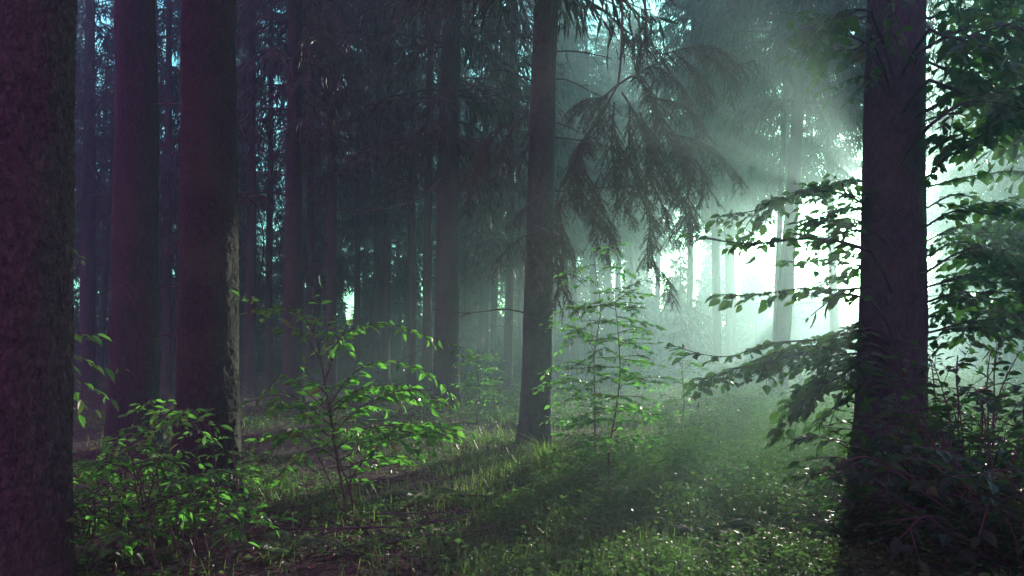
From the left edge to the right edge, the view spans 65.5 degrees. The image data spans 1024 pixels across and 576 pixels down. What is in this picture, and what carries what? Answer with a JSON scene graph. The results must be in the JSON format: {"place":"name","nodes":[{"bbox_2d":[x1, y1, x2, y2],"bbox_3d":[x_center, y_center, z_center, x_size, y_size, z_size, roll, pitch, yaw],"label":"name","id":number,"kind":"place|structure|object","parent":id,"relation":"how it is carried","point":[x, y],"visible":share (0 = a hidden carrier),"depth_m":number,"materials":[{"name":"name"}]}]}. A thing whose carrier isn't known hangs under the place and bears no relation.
{"place":"outdoors","nodes":[
{"label":"outdoors","id":0,"kind":"place"},
{"bbox_2d":[74,0,1017,328],"label":"sky","id":1,"kind":"structure","parent":0,"point":[799,274],"materials":[{"name":"white"}]},
{"bbox_2d":[72,362,1022,575],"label":"ground","id":2,"kind":"structure","parent":0,"point":[161,546],"depth_m":7.82,"materials":[{"name":"green plant"}]},
{"bbox_2d":[0,0,77,575],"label":"spruce tree","id":3,"kind":"object","parent":2,"relation":"on","point":[37,141],"visible":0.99,"depth_m":4.07,"materials":[{"name":"brown plant"}]},
{"bbox_2d":[73,3,97,262],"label":"spruce tree","id":4,"kind":"object","parent":2,"relation":"on","point":[80,91],"visible":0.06,"depth_m":41.15,"materials":[{"name":"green plant"}]},
{"bbox_2d":[73,2,111,280],"bbox_3d":[-21.093,-6.652,36.489,5.736,22.037,5.535,0,-6,-17],"label":"spruce tree","id":5,"kind":"object","parent":2,"relation":"on","point":[76,258],"visible":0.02,"depth_m":37.07,"materials":[{"name":"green plant"}]},
{"bbox_2d":[73,55,114,335],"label":"spruce tree","id":6,"kind":"object","parent":2,"relation":"on","point":[77,299],"visible":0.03,"depth_m":52.99,"materials":[{"name":"green plant"}]},
{"bbox_2d":[74,0,114,391],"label":"spruce tree","id":7,"kind":"object","parent":2,"relation":"on","point":[89,154],"visible":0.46,"depth_m":27.75,"materials":[{"name":"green plant"}]},
{"bbox_2d":[74,249,129,427],"bbox_3d":[-3.358,0.717,6.214,0.470,2.129,0.826,4,-6,-41],"label":"young sapling","id":8,"kind":"object","parent":2,"relation":"on","point":[81,404],"visible":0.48,"depth_m":6.29,"materials":[{"name":"green plant"}]},
{"bbox_2d":[73,0,162,376],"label":"spruce tree","id":9,"kind":"object","parent":2,"relation":"on","point":[102,330],"visible":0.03,"depth_m":39.00,"materials":[{"name":"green plant"}]},
{"bbox_2d":[73,0,246,275],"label":"spruce tree","id":10,"kind":"object","parent":2,"relation":"on","point":[176,19],"visible":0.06,"depth_m":30.71,"materials":[{"name":"green plant"}]},
{"bbox_2d":[74,0,247,393],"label":"spruce tree","id":11,"kind":"object","parent":2,"relation":"on","point":[169,159],"visible":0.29,"depth_m":26.62,"materials":[{"name":"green plant"}]},
{"bbox_2d":[161,10,180,374],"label":"spruce tree","id":12,"kind":"object","parent":2,"relation":"on","point":[175,321],"visible":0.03,"depth_m":45.91,"materials":[{"name":"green plant"}]},
{"bbox_2d":[79,0,274,458],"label":"spruce tree","id":13,"kind":"object","parent":2,"relation":"on","point":[134,335],"visible":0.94,"depth_m":9.98,"materials":[{"name":"brown plant"}]},
{"bbox_2d":[66,399,297,566],"bbox_3d":[-2.301,1.389,4.914,1.885,1.348,2.984,2,-5,-21],"label":"shrub","id":14,"kind":"object","parent":2,"relation":"on","point":[181,507],"visible":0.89,"depth_m":4.54,"materials":[{"name":"green plant"}]},
{"bbox_2d":[158,0,280,509],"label":"spruce tree","id":15,"kind":"object","parent":2,"relation":"on","point":[207,356],"visible":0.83,"depth_m":6.75,"materials":[{"name":"brown plant"}]},
{"bbox_2d":[159,5,279,301],"bbox_3d":[-14.253,-7.359,38.769,6.007,23.946,5.852,2,-5,-19],"label":"spruce tree","id":16,"kind":"object","parent":2,"relation":"on","point":[242,242],"visible":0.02,"depth_m":37.98,"materials":[{"name":"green plant"}]},
{"bbox_2d":[239,269,260,375],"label":"young spruce","id":17,"kind":"object","parent":2,"relation":"on","point":[241,308],"visible":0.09,"depth_m":41.85,"materials":[{"name":"green plant"}]},
{"bbox_2d":[236,4,284,373],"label":"spruce tree","id":18,"kind":"object","parent":2,"relation":"on","point":[258,222],"visible":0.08,"depth_m":47.66,"materials":[{"name":"green plant"}]},
{"bbox_2d":[239,20,283,303],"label":"spruce tree","id":19,"kind":"object","parent":2,"relation":"on","point":[259,242],"visible":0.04,"depth_m":52.48,"materials":[{"name":"green plant"}]},
{"bbox_2d":[180,1,352,388],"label":"spruce tree","id":20,"kind":"object","parent":2,"relation":"on","point":[269,374],"visible":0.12,"depth_m":29.94,"materials":[{"name":"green plant"}]},
{"bbox_2d":[236,0,306,396],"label":"spruce tree","id":21,"kind":"object","parent":2,"relation":"on","point":[249,380],"visible":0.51,"depth_m":25.92,"materials":[{"name":"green plant"}]},
{"bbox_2d":[233,530,346,559],"bbox_3d":[-1.391,1.587,4.879,0.662,0.137,0.532,-5,-7,44],"label":"fern","id":22,"kind":"object","parent":2,"relation":"on","point":[280,549],"visible":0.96,"depth_m":4.85,"materials":[{"name":"green plant"}]},
{"bbox_2d":[256,69,353,374],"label":"spruce tree","id":23,"kind":"object","parent":2,"relation":"on","point":[282,268],"visible":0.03,"depth_m":49.71,"materials":[{"name":"green plant"}]},
{"bbox_2d":[236,0,375,411],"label":"spruce tree","id":24,"kind":"object","parent":2,"relation":"on","point":[292,144],"visible":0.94,"depth_m":19.27,"materials":[{"name":"green plant"}]},
{"bbox_2d":[264,45,363,376],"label":"spruce tree","id":25,"kind":"object","parent":2,"relation":"on","point":[303,238],"visible":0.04,"depth_m":44.04,"materials":[{"name":"green plant"}]},
{"bbox_2d":[238,15,391,377],"bbox_3d":[-9.858,-7.280,41.167,6.776,24.297,7.028,-2,-5,21],"label":"spruce tree","id":26,"kind":"object","parent":2,"relation":"on","point":[320,244],"visible":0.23,"depth_m":39.94,"materials":[{"name":"green plant"}]},
{"bbox_2d":[236,0,417,392],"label":"spruce tree","id":27,"kind":"object","parent":2,"relation":"on","point":[310,294],"visible":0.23,"depth_m":27.53,"materials":[{"name":"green plant"}]},
{"bbox_2d":[270,0,399,402],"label":"spruce tree","id":28,"kind":"object","parent":2,"relation":"on","point":[331,174],"visible":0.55,"depth_m":23.06,"materials":[{"name":"green plant"}]},
{"bbox_2d":[230,277,476,516],"bbox_3d":[-1.239,0.839,6.023,1.920,1.945,1.119,-1,-5,7],"label":"arching shrub","id":29,"kind":"object","parent":2,"relation":"on","point":[385,437],"visible":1,"depth_m":6.07,"materials":[{"name":"green plant"}]},
{"bbox_2d":[337,309,371,380],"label":"young spruce","id":30,"kind":"object","parent":2,"relation":"on","point":[349,357],"visible":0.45,"depth_m":38.82,"materials":[{"name":"green plant"}]},
{"bbox_2d":[318,3,397,384],"bbox_3d":[-6.550,-8.204,34.712,3.665,25.304,4.092,0,-5,0],"label":"spruce tree","id":31,"kind":"object","parent":2,"relation":"on","point":[357,234],"visible":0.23,"depth_m":33.96,"materials":[{"name":"green plant"}]},
{"bbox_2d":[346,42,395,373],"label":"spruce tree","id":32,"kind":"object","parent":2,"relation":"on","point":[364,314],"visible":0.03,"depth_m":55.78,"materials":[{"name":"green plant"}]},
{"bbox_2d":[337,267,406,376],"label":"young spruce","id":33,"kind":"object","parent":2,"relation":"on","point":[368,345],"visible":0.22,"depth_m":42.49,"materials":[{"name":"green plant"}]},
{"bbox_2d":[321,29,435,376],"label":"spruce tree","id":34,"kind":"object","parent":2,"relation":"on","point":[367,256],"visible":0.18,"depth_m":40.87,"materials":[{"name":"green plant"}]},
{"bbox_2d":[336,1,425,390],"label":"spruce tree","id":35,"kind":"object","parent":2,"relation":"on","point":[389,220],"visible":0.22,"depth_m":29.16,"materials":[{"name":"green plant"}]},
{"bbox_2d":[302,1,460,387],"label":"spruce tree","id":36,"kind":"object","parent":2,"relation":"on","point":[376,308],"visible":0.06,"depth_m":32.45,"materials":[{"name":"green plant"}]},
{"bbox_2d":[308,516,465,538],"bbox_3d":[-0.832,1.654,5.350,0.997,0.198,0.370,3,-6,-32],"label":"fallen twig","id":37,"kind":"object","parent":2,"relation":"on","point":[358,527],"visible":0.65,"depth_m":5.37,"materials":[{"name":"brown wood"}]},
{"bbox_2d":[370,90,422,371],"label":"spruce tree","id":38,"kind":"object","parent":2,"relation":"on","point":[399,339],"visible":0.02,"depth_m":63.44,"materials":[{"name":"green plant"}]},
{"bbox_2d":[366,54,435,315],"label":"spruce tree","id":39,"kind":"object","parent":2,"relation":"on","point":[418,289],"visible":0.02,"depth_m":52.04,"materials":[{"name":"green plant"}]},
{"bbox_2d":[374,366,432,389],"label":"forest bush","id":40,"kind":"object","parent":2,"relation":"on","point":[397,381],"visible":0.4,"depth_m":29.73,"materials":[{"name":"green plant"}]},
{"bbox_2d":[352,0,474,394],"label":"spruce tree","id":41,"kind":"object","parent":2,"relation":"on","point":[412,303],"visible":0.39,"depth_m":25.82,"materials":[{"name":"green plant"}]},
{"bbox_2d":[391,23,436,376],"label":"spruce tree","id":42,"kind":"object","parent":2,"relation":"on","point":[419,228],"visible":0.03,"depth_m":44.58,"materials":[{"name":"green plant"}]},
{"bbox_2d":[258,0,570,411],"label":"spruce tree","id":43,"kind":"object","parent":2,"relation":"on","point":[449,140],"visible":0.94,"depth_m":17.99,"materials":[{"name":"green plant"}]},
{"bbox_2d":[359,512,473,524],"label":"fallen twig","id":44,"kind":"object","parent":2,"relation":"on","point":[372,513],"visible":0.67,"depth_m":5.88,"materials":[{"name":"brown wood"}]},
{"bbox_2d":[384,486,465,503],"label":"fern","id":45,"kind":"object","parent":2,"relation":"on","point":[421,497],"visible":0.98,"depth_m":6.65,"materials":[{"name":"green plant"}]},
{"bbox_2d":[350,0,512,396],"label":"spruce tree","id":46,"kind":"object","parent":2,"relation":"on","point":[427,280],"visible":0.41,"depth_m":22.89,"materials":[{"name":"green plant"}]},
{"bbox_2d":[393,5,483,278],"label":"spruce tree","id":47,"kind":"object","parent":2,"relation":"on","point":[434,252],"visible":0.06,"depth_m":42.69,"materials":[{"name":"green plant"}]},
{"bbox_2d":[379,522,511,546],"bbox_3d":[-0.402,1.674,5.319,0.986,0.195,0.305,1,-5,-13],"label":"fallen twig","id":48,"kind":"object","parent":2,"relation":"on","point":[407,537],"visible":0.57,"depth_m":5.19,"materials":[{"name":"brown wood"}]},
{"bbox_2d":[416,8,499,353],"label":"spruce tree","id":49,"kind":"object","parent":2,"relation":"on","point":[461,335],"visible":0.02,"depth_m":53.63,"materials":[{"name":"green plant"}]},
{"bbox_2d":[415,347,511,394],"bbox_3d":[-1.468,2.477,24.047,2.960,1.470,3.030,0,-5,0],"label":"forest bush","id":50,"kind":"object","parent":2,"relation":"on","point":[469,385],"visible":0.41,"depth_m":24.09,"materials":[{"name":"green plant"}]},
{"bbox_2d":[432,257,499,381],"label":"young spruce","id":51,"kind":"object","parent":2,"relation":"on","point":[463,325],"visible":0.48,"depth_m":37.36,"materials":[{"name":"green plant"}]},
{"bbox_2d":[435,3,516,375],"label":"spruce tree","id":52,"kind":"object","parent":2,"relation":"on","point":[481,297],"visible":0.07,"depth_m":44.44,"materials":[{"name":"green plant"}]},
{"bbox_2d":[450,351,506,424],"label":"slender sapling","id":53,"kind":"object","parent":2,"relation":"on","point":[491,357],"visible":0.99,"depth_m":13.76,"materials":[{"name":"green plant"}]},
{"bbox_2d":[459,18,506,372],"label":"spruce tree","id":54,"kind":"object","parent":2,"relation":"on","point":[486,299],"visible":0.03,"depth_m":48.30,"materials":[{"name":"green plant"}]},
{"bbox_2d":[452,527,530,556],"bbox_3d":[-0.120,1.608,5.010,0.591,0.129,0.482,4,-6,-42],"label":"fern","id":55,"kind":"object","parent":2,"relation":"on","point":[495,530],"visible":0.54,"depth_m":5.05,"materials":[{"name":"green plant"}]},
{"bbox_2d":[459,3,526,376],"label":"spruce tree","id":56,"kind":"object","parent":2,"relation":"on","point":[494,293],"visible":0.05,"depth_m":40.98,"materials":[{"name":"green plant"}]},
{"bbox_2d":[465,347,521,380],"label":"forest bush","id":57,"kind":"object","parent":2,"relation":"on","point":[496,373],"visible":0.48,"depth_m":37.15,"materials":[{"name":"green plant"}]},
{"bbox_2d":[496,296,517,373],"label":"young spruce","id":58,"kind":"object","parent":2,"relation":"on","point":[515,340],"visible":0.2,"depth_m":44.75,"materials":[{"name":"green plant"}]},
{"bbox_2d":[421,0,595,390],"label":"spruce tree","id":59,"kind":"object","parent":2,"relation":"on","point":[483,220],"visible":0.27,"depth_m":26.75,"materials":[{"name":"green plant"}]},
{"bbox_2d":[475,0,582,377],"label":"spruce tree","id":60,"kind":"object","parent":2,"relation":"on","point":[520,283],"visible":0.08,"depth_m":42.90,"materials":[{"name":"green plant"}]},
{"bbox_2d":[73,227,1014,372],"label":"distant wood","id":61,"kind":"object","parent":2,"relation":"on","point":[804,330],"visible":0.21,"depth_m":65.16,"materials":[{"name":"green wood"}]},
{"bbox_2d":[72,358,1023,575],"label":"undergrowth","id":62,"kind":"object","parent":2,"relation":"on","point":[694,446],"visible":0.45,"depth_m":6.31,"materials":[{"name":"green plant"}]},
{"bbox_2d":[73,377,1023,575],"bbox_3d":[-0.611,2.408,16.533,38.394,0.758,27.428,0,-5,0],"label":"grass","id":63,"kind":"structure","parent":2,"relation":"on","point":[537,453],"depth_m":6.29,"materials":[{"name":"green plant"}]},
{"bbox_2d":[552,69,579,372],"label":"spruce tree","id":64,"kind":"object","parent":2,"relation":"on","point":[554,343],"depth_m":51.83,"materials":[{"name":"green plant"}]},
{"bbox_2d":[520,0,621,378],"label":"spruce tree","id":65,"kind":"object","parent":2,"relation":"on","point":[578,223],"visible":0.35,"depth_m":42.42,"materials":[{"name":"green plant"}]},
{"bbox_2d":[524,3,621,374],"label":"spruce tree","id":66,"kind":"object","parent":2,"relation":"on","point":[565,356],"visible":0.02,"depth_m":49.00,"materials":[{"name":"green plant"}]},
{"bbox_2d":[385,0,766,444],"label":"spruce tree","id":67,"kind":"object","parent":2,"relation":"on","point":[543,214],"visible":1,"depth_m":10.00,"materials":[{"name":"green plant"}]},
{"bbox_2d":[567,323,591,374],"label":"young spruce","id":68,"kind":"object","parent":2,"relation":"on","point":[581,343],"visible":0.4,"depth_m":47.48,"materials":[{"name":"green plant"}]},
{"bbox_2d":[531,242,659,461],"bbox_3d":[0.894,0.701,8.464,1.392,2.454,1.138,0,-5,0],"label":"slender sapling","id":69,"kind":"object","parent":2,"relation":"on","point":[576,397],"visible":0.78,"depth_m":8.47,"materials":[{"name":"green plant"}]},
{"bbox_2d":[554,16,641,376],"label":"spruce tree","id":70,"kind":"object","parent":2,"relation":"on","point":[600,89],"visible":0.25,"depth_m":45.98,"materials":[{"name":"green plant"}]},
{"bbox_2d":[575,4,643,365],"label":"spruce tree","id":71,"kind":"object","parent":2,"relation":"on","point":[602,32],"visible":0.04,"depth_m":58.58,"materials":[{"name":"green plant"}]},
{"bbox_2d":[550,288,676,495],"bbox_3d":[0.940,0.885,6.970,1.422,1.824,0.992,2,-5,-22],"label":"slender sapling","id":72,"kind":"object","parent":2,"relation":"on","point":[622,373],"visible":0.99,"depth_m":6.92,"materials":[{"name":"green plant"}]},
{"bbox_2d":[578,20,662,368],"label":"spruce tree","id":73,"kind":"object","parent":2,"relation":"on","point":[618,277],"visible":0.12,"depth_m":55.65,"materials":[{"name":"green plant"}]},
{"bbox_2d":[578,507,669,531],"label":"fern","id":74,"kind":"object","parent":2,"relation":"on","point":[639,517],"visible":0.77,"depth_m":5.51,"materials":[{"name":"green plant"}]},
{"bbox_2d":[597,90,673,359],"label":"spruce tree","id":75,"kind":"object","parent":2,"relation":"on","point":[627,254],"visible":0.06,"depth_m":66.27,"materials":[{"name":"green plant"}]},
{"bbox_2d":[593,0,683,368],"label":"spruce tree","id":76,"kind":"object","parent":2,"relation":"on","point":[626,66],"visible":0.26,"depth_m":53.30,"materials":[{"name":"green plant"}]},
{"bbox_2d":[621,305,662,372],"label":"young spruce","id":77,"kind":"object","parent":2,"relation":"on","point":[647,315],"visible":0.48,"depth_m":45.91,"materials":[{"name":"green plant"}]},
{"bbox_2d":[612,42,700,362],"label":"spruce tree","id":78,"kind":"object","parent":2,"relation":"on","point":[657,314],"visible":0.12,"depth_m":59.53,"materials":[{"name":"green plant"}]},
{"bbox_2d":[626,362,696,381],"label":"forest bush","id":79,"kind":"object","parent":2,"relation":"on","point":[653,374],"visible":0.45,"depth_m":33.91,"materials":[{"name":"green plant"}]},
{"bbox_2d":[643,246,712,380],"bbox_3d":[7.920,1.399,37.022,3.238,7.359,3.866,0,-5,-1],"label":"young spruce","id":80,"kind":"object","parent":2,"relation":"on","point":[693,346],"visible":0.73,"depth_m":37.12,"materials":[{"name":"green plant"}]},
{"bbox_2d":[652,281,709,362],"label":"young spruce","id":81,"kind":"object","parent":2,"relation":"on","point":[667,322],"visible":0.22,"depth_m":60.55,"materials":[{"name":"green plant"}]},
{"bbox_2d":[649,344,720,433],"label":"slender sapling","id":82,"kind":"object","parent":2,"relation":"on","point":[697,364],"visible":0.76,"depth_m":12.49,"materials":[{"name":"green plant"}]},
{"bbox_2d":[616,0,771,376],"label":"spruce tree","id":83,"kind":"object","parent":2,"relation":"on","point":[668,40],"visible":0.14,"depth_m":38.41,"materials":[{"name":"green plant"}]},
{"bbox_2d":[661,518,759,540],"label":"fern","id":84,"kind":"object","parent":2,"relation":"on","point":[717,531],"visible":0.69,"depth_m":5.38,"materials":[{"name":"green plant"}]},
{"bbox_2d":[669,4,781,370],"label":"spruce tree","id":85,"kind":"object","parent":2,"relation":"on","point":[729,322],"visible":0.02,"depth_m":43.13,"materials":[{"name":"green plant"}]},
{"bbox_2d":[641,0,810,371],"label":"spruce tree","id":86,"kind":"object","parent":2,"relation":"on","point":[733,146],"visible":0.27,"depth_m":35.49,"materials":[{"name":"green plant"}]},
{"bbox_2d":[694,352,763,383],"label":"forest bush","id":87,"kind":"object","parent":2,"relation":"on","point":[722,367],"visible":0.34,"depth_m":27.59,"materials":[{"name":"green plant"}]},
{"bbox_2d":[678,104,783,369],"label":"spruce tree","id":88,"kind":"object","parent":2,"relation":"on","point":[733,232],"visible":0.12,"depth_m":46.68,"materials":[{"name":"green plant"}]},
{"bbox_2d":[736,272,773,361],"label":"young spruce","id":89,"kind":"object","parent":2,"relation":"on","point":[750,334],"visible":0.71,"depth_m":53.95,"materials":[{"name":"green plant"}]},
{"bbox_2d":[646,0,864,348],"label":"spruce tree","id":90,"kind":"object","parent":2,"relation":"on","point":[699,32],"visible":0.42,"depth_m":26.25,"materials":[{"name":"green plant"}]},
{"bbox_2d":[701,1,861,361],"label":"spruce tree","id":91,"kind":"object","parent":2,"relation":"on","point":[744,159],"visible":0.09,"depth_m":39.17,"materials":[{"name":"green plant"}]},
{"bbox_2d":[713,0,866,393],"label":"spruce tree","id":92,"kind":"object","parent":2,"relation":"on","point":[798,107],"visible":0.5,"depth_m":22.73,"materials":[{"name":"green plant"}]},
{"bbox_2d":[748,0,930,373],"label":"spruce tree","id":93,"kind":"object","parent":2,"relation":"on","point":[828,151],"visible":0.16,"depth_m":32.74,"materials":[{"name":"green plant"}]},
{"bbox_2d":[664,0,1023,488],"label":"beech tree","id":94,"kind":"object","parent":2,"relation":"on","point":[892,256],"visible":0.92,"depth_m":7.31,"materials":[{"name":"green plant"}]},
{"bbox_2d":[770,481,975,560],"bbox_3d":[2.456,1.520,5.318,1.381,0.486,1.200,-1,-5,15],"label":"beech bush","id":95,"kind":"object","parent":2,"relation":"on","point":[835,527],"visible":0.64,"depth_m":5.18,"materials":[{"name":"green plant"}]},
{"bbox_2d":[772,0,973,174],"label":"spruce tree","id":96,"kind":"object","parent":2,"relation":"on","point":[859,137],"visible":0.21,"depth_m":23.67,"materials":[{"name":"green plant"}]},
{"bbox_2d":[771,332,1023,530],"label":"beech bush","id":97,"kind":"object","parent":2,"relation":"on","point":[876,446],"visible":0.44,"depth_m":5.51,"materials":[{"name":"green plant"}]},
{"bbox_2d":[782,378,1023,575],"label":"beech bush","id":98,"kind":"object","parent":2,"relation":"on","point":[976,530],"visible":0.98,"depth_m":4.23,"materials":[{"name":"green plant"}]},
{"bbox_2d":[926,45,974,336],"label":"spruce tree","id":99,"kind":"object","parent":2,"relation":"on","point":[931,242],"visible":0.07,"depth_m":62.13,"materials":[{"name":"green plant"}]},
{"bbox_2d":[926,0,991,369],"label":"spruce tree","id":100,"kind":"object","parent":2,"relation":"on","point":[943,224],"visible":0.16,"depth_m":44.93,"materials":[{"name":"green plant"}]},
{"bbox_2d":[926,29,996,315],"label":"spruce tree","id":101,"kind":"object","parent":2,"relation":"on","point":[930,202],"visible":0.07,"depth_m":49.21,"materials":[{"name":"green plant"}]},
{"bbox_2d":[943,1,993,366],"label":"spruce tree","id":102,"kind":"object","parent":2,"relation":"on","point":[987,341],"visible":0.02,"depth_m":50.55,"materials":[{"name":"green plant"}]},
{"bbox_2d":[941,32,1023,372],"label":"spruce tree","id":103,"kind":"object","parent":2,"relation":"on","point":[1010,357],"visible":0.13,"depth_m":37.86,"materials":[{"name":"green plant"}]},
{"bbox_2d":[980,10,1023,224],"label":"spruce tree","id":104,"kind":"object","parent":2,"relation":"on","point":[1020,164],"visible":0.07,"depth_m":35.06,"materials":[{"name":"green plant"}]},
{"bbox_2d":[984,9,1023,220],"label":"spruce tree","id":105,"kind":"object","parent":2,"relation":"on","point":[1014,168],"visible":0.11,"depth_m":25.54,"materials":[{"name":"green plant"}]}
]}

